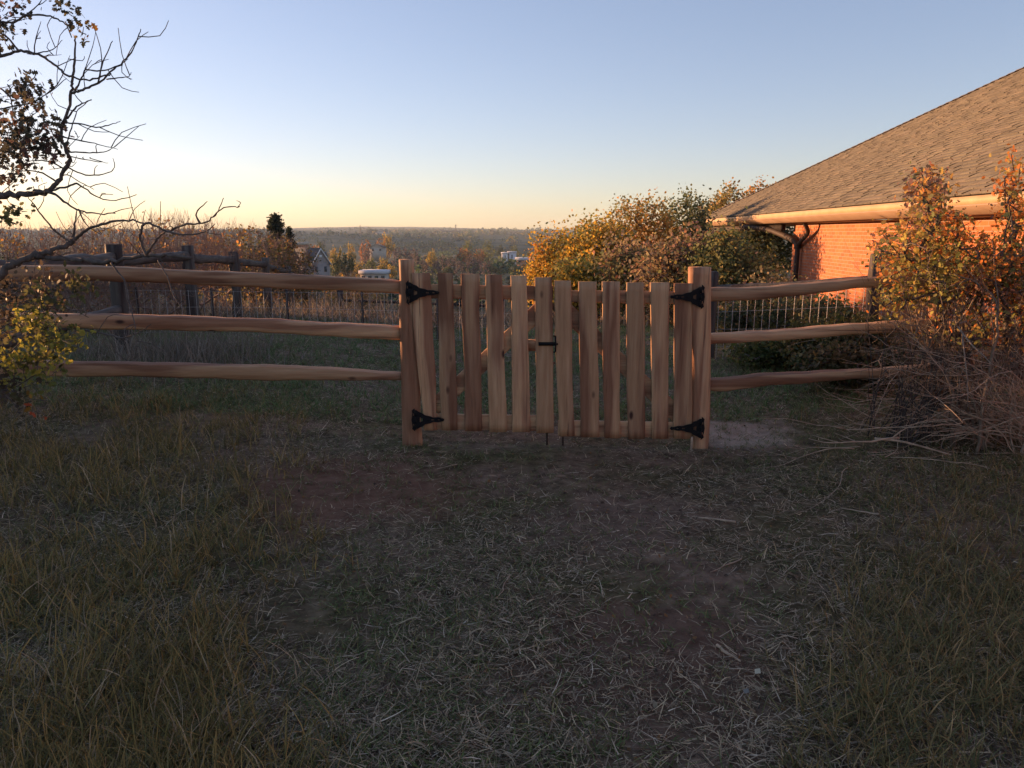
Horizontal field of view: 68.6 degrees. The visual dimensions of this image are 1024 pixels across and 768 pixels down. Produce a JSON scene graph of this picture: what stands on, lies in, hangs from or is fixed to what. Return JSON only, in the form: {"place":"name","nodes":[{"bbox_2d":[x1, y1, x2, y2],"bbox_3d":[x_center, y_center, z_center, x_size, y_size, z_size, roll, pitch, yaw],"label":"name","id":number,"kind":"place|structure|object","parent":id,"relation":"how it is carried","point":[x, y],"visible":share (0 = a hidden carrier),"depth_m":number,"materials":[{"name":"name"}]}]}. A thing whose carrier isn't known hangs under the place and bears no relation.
{"place":"outdoors","nodes":[
{"label":"outdoors","id":0,"kind":"place"},
{"bbox_2d":[68,227,573,230],"bbox_3d":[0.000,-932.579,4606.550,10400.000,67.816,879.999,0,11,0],"label":"distant hills","id":1,"kind":"structure","parent":0,"point":[378,228],"depth_m":4608.61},
{"bbox_2d":[0,230,1023,767],"bbox_3d":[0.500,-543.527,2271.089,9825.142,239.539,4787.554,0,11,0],"label":"ground","id":2,"kind":"structure","parent":0,"point":[330,506],"depth_m":4.01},
{"bbox_2d":[0,223,54,331],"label":"bare shrub","id":3,"kind":"object","parent":2,"relation":"on","point":[10,255],"visible":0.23,"depth_m":10.86,"materials":[{"name":"brown plant"}]},
{"bbox_2d":[0,217,67,312],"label":"bare shrub","id":4,"kind":"object","parent":2,"relation":"on","point":[41,239],"visible":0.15,"depth_m":11.82,"materials":[{"name":"brown plant"}]},
{"bbox_2d":[0,241,110,332],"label":"bare shrub","id":5,"kind":"object","parent":2,"relation":"on","point":[82,303],"visible":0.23,"depth_m":10.38,"materials":[{"name":"brown plant"}]},
{"bbox_2d":[0,220,128,312],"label":"bare shrub","id":6,"kind":"object","parent":2,"relation":"on","point":[76,242],"visible":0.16,"depth_m":12.70,"materials":[{"name":"brown plant"}]},
{"bbox_2d":[29,210,166,310],"bbox_3d":[-7.519,-2.135,13.856,2.409,2.065,1.802,-11,16,-43],"label":"bare shrub","id":7,"kind":"object","parent":2,"relation":"on","point":[91,234],"visible":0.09,"depth_m":13.74,"materials":[{"name":"brown plant"}]},
{"bbox_2d":[39,239,169,332],"bbox_3d":[-5.961,-1.407,10.950,1.772,1.518,1.325,-7,13,-30],"label":"bare shrub","id":8,"kind":"object","parent":2,"relation":"on","point":[128,292],"visible":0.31,"depth_m":10.90,"materials":[{"name":"brown plant"}]},
{"bbox_2d":[0,0,240,419],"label":"scrub oak","id":9,"kind":"object","parent":2,"relation":"on","point":[14,142],"visible":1,"depth_m":4.25,"materials":[{"name":"brown plant"}]},
{"bbox_2d":[57,216,207,313],"bbox_3d":[-6.211,-1.834,12.408,2.383,1.910,1.937,-5,13,-24],"label":"bare shrub","id":10,"kind":"object","parent":2,"relation":"on","point":[120,241],"visible":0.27,"depth_m":12.31,"materials":[{"name":"brown plant"}]},
{"bbox_2d":[0,244,308,405],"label":"old rail fence","id":11,"kind":"object","parent":2,"relation":"on","point":[119,303],"visible":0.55,"depth_m":10.16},
{"bbox_2d":[108,233,202,314],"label":"bare shrub","id":12,"kind":"object","parent":2,"relation":"on","point":[181,288],"visible":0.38,"depth_m":11.80,"materials":[{"name":"brown plant"}]},
{"bbox_2d":[91,206,242,314],"bbox_3d":[-6.354,-2.182,13.780,2.610,2.237,1.952,-1,11,-4],"label":"bare shrub","id":13,"kind":"object","parent":2,"relation":"on","point":[189,243],"visible":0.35,"depth_m":13.67,"materials":[{"name":"brown plant"}]},
{"bbox_2d":[4,309,338,391],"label":"dead weeds","id":14,"kind":"object","parent":2,"relation":"on","point":[171,352],"visible":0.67,"depth_m":8.43,"materials":[{"name":"beige plant"}]},
{"bbox_2d":[141,205,245,312],"bbox_3d":[-6.408,-2.332,14.726,2.023,2.318,2.704,-8,14,-35],"label":"bare shrub","id":15,"kind":"object","parent":2,"relation":"on","point":[214,265],"visible":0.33,"depth_m":14.66,"materials":[{"name":"brown plant"}]},
{"bbox_2d":[0,355,417,767],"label":"tall dry grass","id":16,"kind":"structure","parent":2,"relation":"on","point":[164,757],"depth_m":2.97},
{"bbox_2d":[0,259,422,445],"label":"split rail fence","id":17,"kind":"object","parent":2,"relation":"on","point":[403,333],"visible":0.83,"depth_m":5.55,"materials":[{"name":"brown wood"}]},
{"bbox_2d":[405,273,557,444],"bbox_3d":[-0.216,-0.145,5.570,1.108,1.344,0.120,0,11,0],"label":"gate leaf","id":18,"kind":"object","parent":17,"relation":"attached to","point":[421,291],"visible":1,"depth_m":5.54,"materials":[{"name":"brown wood"}]},
{"bbox_2d":[147,218,281,310],"bbox_3d":[-6.660,-2.586,16.850,2.896,2.321,2.353,-4,12,-20],"label":"bare shrub","id":19,"kind":"object","parent":2,"relation":"on","point":[240,257],"visible":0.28,"depth_m":16.95,"materials":[{"name":"brown plant"}]},
{"bbox_2d":[181,218,296,314],"bbox_3d":[-6.981,-2.841,18.840,2.821,2.641,2.734,-7,13,-30],"label":"bare shrub","id":20,"kind":"object","parent":2,"relation":"on","point":[268,249],"visible":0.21,"depth_m":18.77,"materials":[{"name":"brown plant"}]},
{"bbox_2d":[202,224,316,310],"bbox_3d":[-6.878,-3.017,20.826,2.984,2.883,3.080,10,15,40],"label":"bare shrub","id":21,"kind":"object","parent":2,"relation":"on","point":[307,256],"visible":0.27,"depth_m":20.63,"materials":[{"name":"brown plant"}]},
{"bbox_2d":[224,231,326,311],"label":"bare shrub","id":22,"kind":"object","parent":2,"relation":"on","point":[295,268],"visible":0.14,"depth_m":21.73,"materials":[{"name":"brown plant"}]},
{"bbox_2d":[265,212,291,265],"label":"pine tree","id":23,"kind":"object","parent":2,"relation":"on","point":[275,224],"visible":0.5,"depth_m":58.45,"materials":[{"name":"green plant"}]},
{"bbox_2d":[60,287,504,340],"bbox_3d":[-3.295,-0.963,11.046,6.621,0.944,0.041,0,11,0],"label":"wire fence","id":24,"kind":"object","parent":2,"relation":"on","point":[249,307],"visible":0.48,"depth_m":10.99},
{"bbox_2d":[283,225,301,273],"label":"pine tree","id":25,"kind":"object","parent":2,"relation":"on","point":[289,233],"visible":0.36,"depth_m":62.68,"materials":[{"name":"green plant"}]},
{"bbox_2d":[293,242,309,248],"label":"brick bungalow","id":26,"kind":"object","parent":2,"relation":"on","point":[306,244],"visible":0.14,"depth_m":258.03,"materials":[{"name":"grey glass"}]},
{"bbox_2d":[294,247,331,275],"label":"gabled house","id":27,"kind":"structure","parent":2,"relation":"on","point":[323,266],"depth_m":188.11,"materials":[{"name":"grey"}]},
{"bbox_2d":[330,254,340,276],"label":"valley tree","id":28,"kind":"object","parent":2,"relation":"on","point":[335,264],"visible":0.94,"depth_m":236.80,"materials":[{"name":"green plant"}]},
{"bbox_2d":[328,246,345,276],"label":"valley tree","id":29,"kind":"object","parent":2,"relation":"on","point":[335,253],"visible":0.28,"depth_m":295.29,"materials":[{"name":"orange plant"}]},
{"bbox_2d":[1,285,673,331],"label":"field scrub","id":30,"kind":"object","parent":2,"relation":"on","point":[328,312],"visible":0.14,"depth_m":14.54,"materials":[{"name":"brown plant"}]},
{"bbox_2d":[338,252,355,276],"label":"valley tree","id":31,"kind":"object","parent":2,"relation":"on","point":[351,266],"visible":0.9,"depth_m":256.23,"materials":[{"name":"green plant"}]},
{"bbox_2d":[317,270,380,314],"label":"bare shrub","id":32,"kind":"object","parent":2,"relation":"on","point":[355,295],"visible":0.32,"depth_m":24.78,"materials":[{"name":"brown plant"}]},
{"bbox_2d":[346,241,355,260],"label":"valley tree","id":33,"kind":"object","parent":2,"relation":"on","point":[350,253],"visible":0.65,"depth_m":472.06,"materials":[{"name":"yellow plant"}]},
{"bbox_2d":[352,262,365,276],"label":"valley tree","id":34,"kind":"object","parent":2,"relation":"on","point":[358,267],"visible":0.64,"depth_m":326.37,"materials":[{"name":"yellow plant"}]},
{"bbox_2d":[335,292,386,309],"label":"bare shrub","id":35,"kind":"object","parent":2,"relation":"on","point":[367,297],"visible":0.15,"depth_m":29.99,"materials":[{"name":"brown plant"}]},
{"bbox_2d":[359,239,370,267],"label":"valley tree","id":36,"kind":"object","parent":2,"relation":"on","point":[364,249],"visible":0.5,"depth_m":550.74,"materials":[{"name":"orange plant"}]},
{"bbox_2d":[363,247,372,267],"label":"valley tree","id":37,"kind":"object","parent":2,"relation":"on","point":[366,257],"visible":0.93,"depth_m":512.31,"materials":[{"name":"orange plant"}]},
{"bbox_2d":[365,257,376,268],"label":"valley tree","id":38,"kind":"object","parent":2,"relation":"on","point":[370,264],"visible":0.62,"depth_m":335.51,"materials":[{"name":"green plant"}]},
{"bbox_2d":[358,269,390,278],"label":"white roofed shed","id":39,"kind":"structure","parent":2,"relation":"on","point":[375,273],"depth_m":287.40,"materials":[{"name":"metal"}]},
{"bbox_2d":[369,244,386,260],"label":"two storey house","id":40,"kind":"structure","parent":2,"relation":"on","point":[379,251],"depth_m":532.37,"materials":[{"name":"white glass"}]},
{"bbox_2d":[375,229,387,234],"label":"ridge house","id":41,"kind":"structure","parent":2,"relation":"on","point":[380,231],"depth_m":2450.62,"materials":[{"name":"white glass"}]},
{"bbox_2d":[377,257,389,268],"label":"valley tree","id":42,"kind":"object","parent":2,"relation":"on","point":[383,265],"visible":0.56,"depth_m":325.44,"materials":[{"name":"yellow plant"}]},
{"bbox_2d":[382,232,394,260],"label":"valley tree","id":43,"kind":"object","parent":2,"relation":"on","point":[388,242],"visible":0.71,"depth_m":608.20,"materials":[{"name":"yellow plant"}]},
{"bbox_2d":[387,264,397,278],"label":"valley tree","id":44,"kind":"object","parent":2,"relation":"on","point":[393,273],"visible":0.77,"depth_m":296.61,"materials":[{"name":"yellow plant"}]},
{"bbox_2d":[388,247,402,270],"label":"valley tree","id":45,"kind":"object","parent":2,"relation":"on","point":[397,255],"visible":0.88,"depth_m":492.04,"materials":[{"name":"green plant"}]},
{"bbox_2d":[0,243,791,275],"bbox_3d":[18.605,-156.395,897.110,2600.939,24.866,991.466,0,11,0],"label":"valley woodland","id":46,"kind":"object","parent":2,"relation":"on","point":[510,263],"visible":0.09,"depth_m":658.68,"materials":[{"name":"green plant"}]},
{"bbox_2d":[0,226,792,249],"bbox_3d":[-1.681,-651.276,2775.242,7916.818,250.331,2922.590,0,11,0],"label":"woodland","id":47,"kind":"object","parent":2,"relation":"on","point":[460,235],"visible":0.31,"depth_m":2137.34,"materials":[{"name":"green plant"}]},
{"bbox_2d":[398,247,415,265],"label":"valley tree","id":48,"kind":"object","parent":2,"relation":"on","point":[405,255],"visible":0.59,"depth_m":462.72,"materials":[{"name":"brown plant"}]},
{"bbox_2d":[411,248,419,270],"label":"valley tree","id":49,"kind":"object","parent":2,"relation":"on","point":[417,260],"visible":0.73,"depth_m":433.26,"materials":[{"name":"plant"}]},
{"bbox_2d":[337,290,503,317],"bbox_3d":[-2.291,-1.871,19.006,4.241,1.177,0.150,0,11,0],"label":"pipe fence","id":50,"kind":"object","parent":2,"relation":"on","point":[372,301],"visible":0.06,"depth_m":18.94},
{"bbox_2d":[418,260,430,272],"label":"valley tree","id":51,"kind":"object","parent":2,"relation":"on","point":[426,267],"visible":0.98,"depth_m":384.72,"materials":[{"name":"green plant"}]},
{"bbox_2d":[425,248,437,276],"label":"valley tree","id":52,"kind":"object","parent":2,"relation":"on","point":[429,260],"visible":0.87,"depth_m":413.70,"materials":[{"name":"yellow plant"}]},
{"bbox_2d":[431,261,440,275],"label":"valley tree","id":53,"kind":"object","parent":2,"relation":"on","point":[437,267],"visible":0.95,"depth_m":375.49,"materials":[{"name":"green plant"}]},
{"bbox_2d":[341,270,534,308],"bbox_3d":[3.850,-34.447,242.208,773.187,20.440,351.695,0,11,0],"label":"valley brush","id":54,"kind":"object","parent":2,"relation":"on","point":[394,295],"visible":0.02,"depth_m":118.62,"materials":[{"name":"brown plant"}]},
{"bbox_2d":[436,255,448,272],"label":"valley tree","id":55,"kind":"object","parent":2,"relation":"on","point":[444,263],"visible":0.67,"depth_m":394.63,"materials":[{"name":"brown plant"}]},
{"bbox_2d":[440,266,455,277],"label":"valley tree","id":56,"kind":"object","parent":2,"relation":"on","point":[447,269],"visible":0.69,"depth_m":345.89,"materials":[{"name":"green plant"}]},
{"bbox_2d":[446,257,460,274],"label":"valley tree","id":57,"kind":"object","parent":2,"relation":"on","point":[452,263],"visible":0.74,"depth_m":385.38,"materials":[{"name":"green plant"}]},
{"bbox_2d":[454,261,466,278],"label":"valley tree","id":58,"kind":"object","parent":2,"relation":"on","point":[461,266],"visible":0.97,"depth_m":365.82,"materials":[{"name":"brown plant"}]},
{"bbox_2d":[453,246,476,263],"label":"valley tree","id":59,"kind":"object","parent":2,"relation":"on","point":[465,254],"visible":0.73,"depth_m":511.72,"materials":[{"name":"orange plant"}]},
{"bbox_2d":[462,241,474,261],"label":"valley tree","id":60,"kind":"object","parent":2,"relation":"on","point":[467,246],"visible":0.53,"depth_m":628.79,"materials":[{"name":"yellow plant"}]},
{"bbox_2d":[465,256,477,273],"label":"valley tree","id":61,"kind":"object","parent":2,"relation":"on","point":[467,267],"visible":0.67,"depth_m":375.60,"materials":[{"name":"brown plant"}]},
{"bbox_2d":[469,258,485,274],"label":"valley tree","id":62,"kind":"object","parent":2,"relation":"on","point":[477,265],"visible":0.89,"depth_m":365.26,"materials":[{"name":"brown plant"}]},
{"bbox_2d":[476,249,486,263],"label":"valley tree","id":63,"kind":"object","parent":2,"relation":"on","point":[481,254],"visible":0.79,"depth_m":551.47,"materials":[{"name":"orange plant"}]},
{"bbox_2d":[479,261,492,275],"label":"valley tree","id":64,"kind":"object","parent":2,"relation":"on","point":[487,268],"visible":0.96,"depth_m":355.52,"materials":[{"name":"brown plant"}]},
{"bbox_2d":[482,240,494,261],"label":"valley tree","id":65,"kind":"object","parent":2,"relation":"on","point":[488,247],"visible":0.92,"depth_m":688.87,"materials":[{"name":"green plant"}]},
{"bbox_2d":[489,266,503,274],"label":"valley tree","id":66,"kind":"object","parent":2,"relation":"on","point":[494,270],"visible":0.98,"depth_m":414.91,"materials":[{"name":"green plant"}]},
{"bbox_2d":[495,245,502,256],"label":"valley tree","id":67,"kind":"object","parent":2,"relation":"on","point":[499,251],"visible":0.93,"depth_m":787.05,"materials":[{"name":"grey plant"}]},
{"bbox_2d":[501,252,508,264],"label":"white building","id":68,"kind":"structure","parent":2,"relation":"on","point":[505,255],"depth_m":690.46,"materials":[{"name":"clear glass"}]},
{"bbox_2d":[0,327,1023,767],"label":"dry straw","id":69,"kind":"object","parent":2,"relation":"on","point":[518,669],"visible":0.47,"depth_m":3.00,"materials":[{"name":"beige plant"}]},
{"bbox_2d":[0,335,1023,767],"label":"leaf litter","id":70,"kind":"object","parent":2,"relation":"on","point":[812,755],"visible":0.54,"depth_m":3.27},
{"bbox_2d":[507,251,516,263],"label":"grey building","id":71,"kind":"structure","parent":2,"relation":"on","point":[512,254],"depth_m":690.34,"materials":[{"name":"metal"}]},
{"bbox_2d":[515,257,534,265],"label":"house","id":72,"kind":"structure","parent":2,"relation":"on","point":[520,260],"depth_m":632.04,"materials":[{"name":"brick"}]},
{"bbox_2d":[516,220,583,316],"bbox_3d":[1.145,-3.040,20.813,2.586,3.033,2.298,0,11,0],"label":"oak tree","id":73,"kind":"object","parent":2,"relation":"on","point":[540,262],"visible":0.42,"depth_m":20.44,"materials":[{"name":"yellow plant"}]},
{"bbox_2d":[529,244,606,321],"bbox_3d":[1.562,-1.980,15.892,1.881,1.939,1.984,-7,13,-32],"label":"oak tree","id":74,"kind":"object","parent":2,"relation":"on","point":[574,276],"visible":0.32,"depth_m":15.57,"materials":[{"name":"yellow plant"}]},
{"bbox_2d":[550,208,641,318],"bbox_3d":[2.253,-3.090,19.816,2.575,3.059,2.594,0,11,0],"label":"oak tree","id":75,"kind":"object","parent":2,"relation":"on","point":[587,239],"visible":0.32,"depth_m":19.34,"materials":[{"name":"yellow plant"}]},
{"bbox_2d":[584,226,673,321],"bbox_3d":[2.482,-2.075,14.885,2.102,2.096,2.219,5,12,24],"label":"oak tree","id":76,"kind":"object","parent":2,"relation":"on","point":[616,266],"visible":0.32,"depth_m":14.58,"materials":[{"name":"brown plant"}]},
{"bbox_2d":[596,185,699,268],"bbox_3d":[3.645,-3.769,21.755,2.776,3.867,2.957,-10,15,-41],"label":"oak tree","id":77,"kind":"object","parent":2,"relation":"on","point":[649,222],"visible":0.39,"depth_m":21.23,"materials":[{"name":"orange plant"}]},
{"bbox_2d":[618,207,733,323],"bbox_3d":[2.985,-1.890,13.323,2.164,2.468,2.202,-7,14,-32],"label":"oak tree","id":78,"kind":"object","parent":2,"relation":"on","point":[664,264],"visible":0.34,"depth_m":13.18,"materials":[{"name":"brown plant"}]},
{"bbox_2d":[651,183,719,262],"bbox_3d":[5.079,-4.234,22.514,2.318,3.593,2.289,0,11,0],"label":"oak tree","id":79,"kind":"object","parent":2,"relation":"on","point":[692,215],"visible":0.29,"depth_m":22.20,"materials":[{"name":"green plant"}]},
{"bbox_2d":[693,516,735,522],"bbox_3d":[1.129,0.753,4.197,0.235,0.017,0.017,6,13,26],"label":"stick","id":80,"kind":"object","parent":2,"relation":"on","point":[726,520],"visible":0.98,"depth_m":4.18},
{"bbox_2d":[696,177,751,250],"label":"oak tree","id":81,"kind":"object","parent":2,"relation":"on","point":[723,200],"visible":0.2,"depth_m":29.88,"materials":[{"name":"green plant"}]},
{"bbox_2d":[658,206,795,326],"bbox_3d":[3.623,-1.871,12.704,2.338,2.212,2.155,0,11,0],"label":"oak tree","id":82,"kind":"object","parent":2,"relation":"on","point":[727,264],"visible":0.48,"depth_m":12.39,"materials":[{"name":"green plant"}]},
{"bbox_2d":[715,643,740,661],"bbox_3d":[0.821,1.026,2.860,0.017,0.013,0.132,-5,12,-24],"label":"stick","id":83,"kind":"object","parent":2,"relation":"on","point":[717,645],"visible":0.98,"depth_m":2.86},
{"bbox_2d":[715,299,792,343],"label":"bush","id":84,"kind":"object","parent":2,"relation":"on","point":[728,320],"visible":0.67,"depth_m":10.26,"materials":[{"name":"green plant"}]},
{"bbox_2d":[722,323,792,370],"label":"bush","id":85,"kind":"object","parent":2,"relation":"on","point":[762,353],"visible":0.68,"depth_m":8.50,"materials":[{"name":"green plant"}]},
{"bbox_2d":[741,175,775,241],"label":"oak tree","id":86,"kind":"object","parent":2,"relation":"on","point":[751,188],"visible":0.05,"depth_m":33.61,"materials":[{"name":"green plant"}]},
{"bbox_2d":[732,227,793,276],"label":"oak tree","id":87,"kind":"object","parent":2,"relation":"on","point":[779,243],"visible":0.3,"depth_m":27.84,"materials":[{"name":"green plant"}]},
{"bbox_2d":[719,252,815,328],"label":"bush","id":88,"kind":"object","parent":2,"relation":"on","point":[776,277],"visible":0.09,"depth_m":11.35,"materials":[{"name":"green plant"}]},
{"bbox_2d":[770,313,840,370],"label":"bush","id":89,"kind":"object","parent":2,"relation":"on","point":[789,344],"visible":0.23,"depth_m":8.22,"materials":[{"name":"green plant"}]},
{"bbox_2d":[760,292,864,329],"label":"bush","id":90,"kind":"object","parent":2,"relation":"on","point":[821,309],"visible":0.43,"depth_m":10.14,"materials":[{"name":"green plant"}]},
{"bbox_2d":[688,261,949,448],"bbox_3d":[2.294,-0.178,5.679,2.018,1.482,0.197,0,11,-2],"label":"split rail fence","id":91,"kind":"object","parent":2,"relation":"on","point":[704,383],"visible":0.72,"depth_m":5.59,"materials":[{"name":"brown wood"}]},
{"bbox_2d":[553,281,704,444],"bbox_3d":[0.864,-0.122,5.580,1.159,1.282,0.095,0,11,1],"label":"gate leaf","id":92,"kind":"object","parent":91,"relation":"attached to","point":[658,297],"visible":1,"depth_m":5.54,"materials":[{"name":"brown wood"}]},
{"bbox_2d":[798,299,902,384],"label":"bush","id":93,"kind":"object","parent":2,"relation":"on","point":[845,316],"visible":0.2,"depth_m":7.58,"materials":[{"name":"green plant"}]},
{"bbox_2d":[786,323,920,396],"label":"bush","id":94,"kind":"object","parent":2,"relation":"on","point":[821,362],"visible":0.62,"depth_m":7.13,"materials":[{"name":"green plant"}]},
{"bbox_2d":[842,508,878,514],"bbox_3d":[1.982,0.724,4.280,0.202,0.009,0.015,7,13,31],"label":"stick","id":95,"kind":"object","parent":2,"relation":"on","point":[862,511],"visible":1,"depth_m":4.27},
{"bbox_2d":[701,67,1023,343],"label":"brick house","id":96,"kind":"structure","parent":2,"relation":"on","point":[823,208],"depth_m":15.06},
{"bbox_2d":[711,245,1023,385],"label":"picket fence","id":97,"kind":"object","parent":2,"relation":"on","point":[714,278],"visible":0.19,"depth_m":8.34,"materials":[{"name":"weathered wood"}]},
{"bbox_2d":[725,370,1023,767],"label":"tall meadow grass","id":98,"kind":"structure","parent":2,"relation":"on","point":[986,686],"depth_m":2.89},
{"bbox_2d":[751,336,1023,514],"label":"brush pile","id":99,"kind":"object","parent":2,"relation":"on","point":[901,430],"visible":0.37,"depth_m":5.28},
{"bbox_2d":[874,437,951,454],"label":"fallen branch","id":100,"kind":"object","parent":2,"relation":"on","point":[901,441],"visible":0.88,"depth_m":5.18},
{"bbox_2d":[833,237,1023,449],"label":"dead shrub","id":101,"kind":"object","parent":2,"relation":"on","point":[923,402],"visible":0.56,"depth_m":5.40,"materials":[{"name":"brown plant"}]},
{"bbox_2d":[844,315,1023,456],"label":"dead shrub","id":102,"kind":"object","parent":2,"relation":"on","point":[1020,421],"visible":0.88,"depth_m":5.04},
{"bbox_2d":[858,143,1023,425],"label":"scrub oak","id":103,"kind":"object","parent":2,"relation":"on","point":[930,208],"visible":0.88,"depth_m":5.29,"materials":[{"name":"orange plant"}]},
{"bbox_2d":[859,237,1023,454],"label":"dead shrub","id":104,"kind":"object","parent":2,"relation":"on","point":[981,440],"visible":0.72,"depth_m":5.21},
{"bbox_2d":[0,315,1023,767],"bbox_3d":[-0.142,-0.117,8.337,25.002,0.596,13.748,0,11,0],"label":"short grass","id":105,"kind":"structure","parent":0,"point":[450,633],"depth_m":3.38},
{"bbox_2d":[0,0,1023,229],"label":"sky","id":106,"kind":"structure","parent":0,"point":[520,114],"materials":[{"name":"blue"}]},
{"bbox_2d":[2,313,1023,423],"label":"meadow grass","id":107,"kind":"structure","parent":0,"point":[623,406],"depth_m":7.33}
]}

